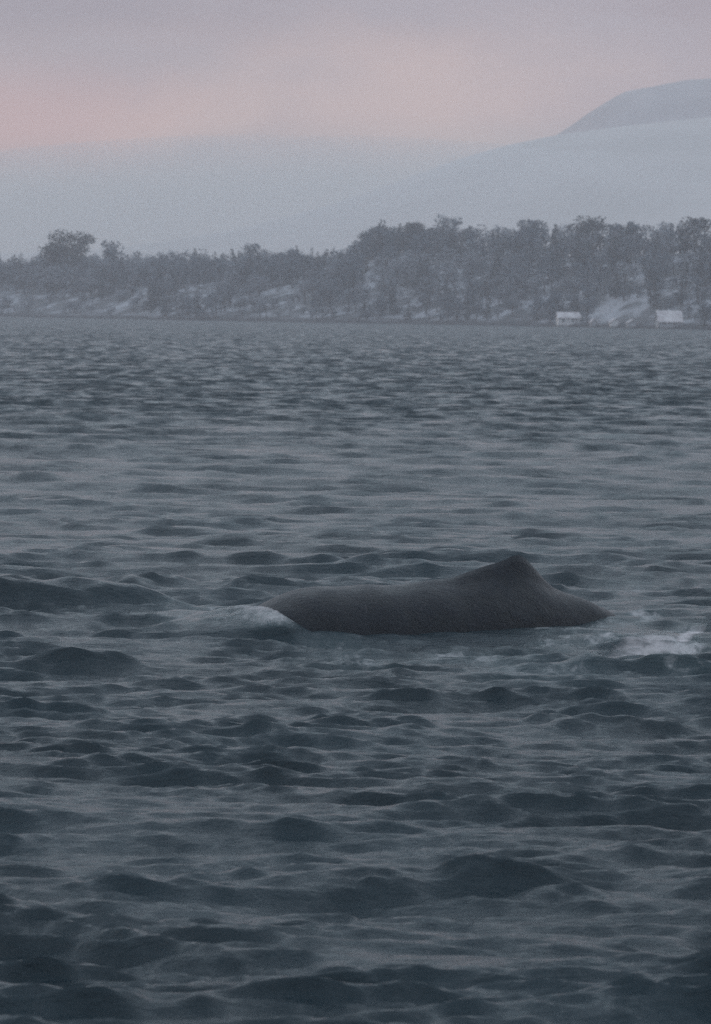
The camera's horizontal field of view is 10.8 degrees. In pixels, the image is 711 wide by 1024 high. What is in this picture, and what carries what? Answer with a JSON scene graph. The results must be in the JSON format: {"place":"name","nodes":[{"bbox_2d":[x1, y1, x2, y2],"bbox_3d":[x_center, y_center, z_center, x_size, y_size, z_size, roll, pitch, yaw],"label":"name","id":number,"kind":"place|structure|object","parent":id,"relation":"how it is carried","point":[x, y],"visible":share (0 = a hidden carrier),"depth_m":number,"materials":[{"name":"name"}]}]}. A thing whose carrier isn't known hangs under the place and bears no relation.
{"place":"outdoors","nodes":[
{"label":"outdoors","id":0,"kind":"place"},
{"bbox_2d":[0,317,710,1023],"bbox_3d":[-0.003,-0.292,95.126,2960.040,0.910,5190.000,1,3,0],"label":"sea water","id":1,"kind":"structure","parent":0,"point":[226,797],"depth_m":50.34,"materials":[{"name":"grey liquid"}]},
{"bbox_2d":[259,555,615,634],"bbox_3d":[0.701,2.794,60.100,18.581,4.328,7.262,-2,4,-36],"label":"whale","id":2,"kind":"object","parent":1,"relation":"in","point":[516,591],"visible":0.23,"depth_m":58.30},
{"bbox_2d":[625,631,700,655],"bbox_3d":[4.474,1.978,56.826,1.700,0.310,7.279,1,3,12],"label":"sea foam","id":3,"kind":"object","parent":1,"relation":"on","point":[657,644],"visible":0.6,"depth_m":56.74,"materials":[{"name":"grey"}]},
{"bbox_2d":[0,117,710,276],"bbox_3d":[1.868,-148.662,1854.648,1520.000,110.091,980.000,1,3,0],"label":"snow hill","id":4,"kind":"structure","parent":0,"point":[653,174],"depth_m":1641.85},
{"bbox_2d":[0,252,710,329],"bbox_3d":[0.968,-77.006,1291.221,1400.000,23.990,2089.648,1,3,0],"label":"snowy bank","id":5,"kind":"structure","parent":0,"point":[640,310],"depth_m":1148.03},
{"bbox_2d":[37,228,95,270],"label":"tree","id":6,"kind":"object","parent":5,"relation":"on","point":[57,250],"visible":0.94,"depth_m":1357.48,"materials":[{"name":"grey plant"}]},
{"bbox_2d":[99,240,124,271],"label":"tree","id":7,"kind":"object","parent":5,"relation":"on","point":[111,253],"visible":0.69,"depth_m":1350.43,"materials":[{"name":"grey plant"}]},
{"bbox_2d":[238,243,265,270],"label":"tree","id":8,"kind":"object","parent":5,"relation":"on","point":[250,250],"visible":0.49,"depth_m":1268.16,"materials":[{"name":"grey plant"}]},
{"bbox_2d":[0,222,710,325],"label":"bare wood","id":9,"kind":"object","parent":5,"relation":"on","point":[424,239],"visible":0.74,"depth_m":1176.56,"materials":[{"name":"grey plant"}]},
{"bbox_2d":[0,220,710,321],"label":"frosted wood","id":10,"kind":"object","parent":5,"relation":"on","point":[231,284],"visible":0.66,"depth_m":1176.51,"materials":[{"name":"grey plant"}]},
{"bbox_2d":[0,219,710,319],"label":"evergreen wood","id":11,"kind":"object","parent":5,"relation":"on","point":[576,256],"visible":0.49,"depth_m":1149.70,"materials":[{"name":"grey plant"}]},
{"bbox_2d":[357,225,399,252],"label":"tree","id":12,"kind":"object","parent":5,"relation":"on","point":[373,232],"visible":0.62,"depth_m":1224.27,"materials":[{"name":"grey plant"}]},
{"bbox_2d":[396,221,435,248],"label":"tree","id":13,"kind":"object","parent":5,"relation":"on","point":[410,227],"visible":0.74,"depth_m":1218.42,"materials":[{"name":"grey plant"}]},
{"bbox_2d":[430,214,462,253],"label":"tree","id":14,"kind":"object","parent":5,"relation":"on","point":[455,223],"visible":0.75,"depth_m":1204.85,"materials":[{"name":"grey plant"}]},
{"bbox_2d":[506,218,548,248],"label":"tree","id":15,"kind":"object","parent":5,"relation":"on","point":[534,227],"visible":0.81,"depth_m":1175.22,"materials":[{"name":"grey plant"}]},
{"bbox_2d":[555,312,580,326],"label":"house","id":16,"kind":"structure","parent":5,"relation":"on","point":[565,319],"depth_m":1066.49,"materials":[{"name":"stone"}]},
{"bbox_2d":[589,318,597,326],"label":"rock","id":17,"kind":"object","parent":5,"relation":"on","point":[593,322],"visible":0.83,"depth_m":1053.18,"materials":[{"name":"stone"}]},
{"bbox_2d":[564,215,624,251],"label":"tree","id":18,"kind":"object","parent":5,"relation":"on","point":[595,225],"visible":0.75,"depth_m":1139.80,"materials":[{"name":"grey plant"}]},
{"bbox_2d":[608,318,620,327],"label":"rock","id":19,"kind":"object","parent":5,"relation":"on","point":[614,322],"visible":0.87,"depth_m":1041.08,"materials":[{"name":"stone"}]},
{"bbox_2d":[626,319,638,327],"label":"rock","id":20,"kind":"object","parent":5,"relation":"on","point":[632,323],"visible":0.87,"depth_m":1031.64,"materials":[{"name":"stone"}]},
{"bbox_2d":[623,221,655,253],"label":"tree","id":21,"kind":"object","parent":5,"relation":"on","point":[632,228],"visible":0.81,"depth_m":1112.38,"materials":[{"name":"grey plant"}]},
{"bbox_2d":[654,310,683,328],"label":"house","id":22,"kind":"structure","parent":5,"relation":"on","point":[667,319],"depth_m":1017.17,"materials":[{"name":"stone"}]},
{"bbox_2d":[675,216,710,251],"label":"tree","id":23,"kind":"object","parent":5,"relation":"on","point":[686,229],"visible":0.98,"depth_m":1097.18,"materials":[{"name":"grey plant"}]},
{"bbox_2d":[0,0,710,252],"label":"sky","id":24,"kind":"structure","parent":0,"point":[127,122],"materials":[{"name":"grey"}]},
{"bbox_2d":[557,78,710,134],"bbox_3d":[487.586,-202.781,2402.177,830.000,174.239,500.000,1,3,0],"label":"mountain","id":25,"kind":"structure","parent":0,"point":[685,99],"depth_m":2350.76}
]}

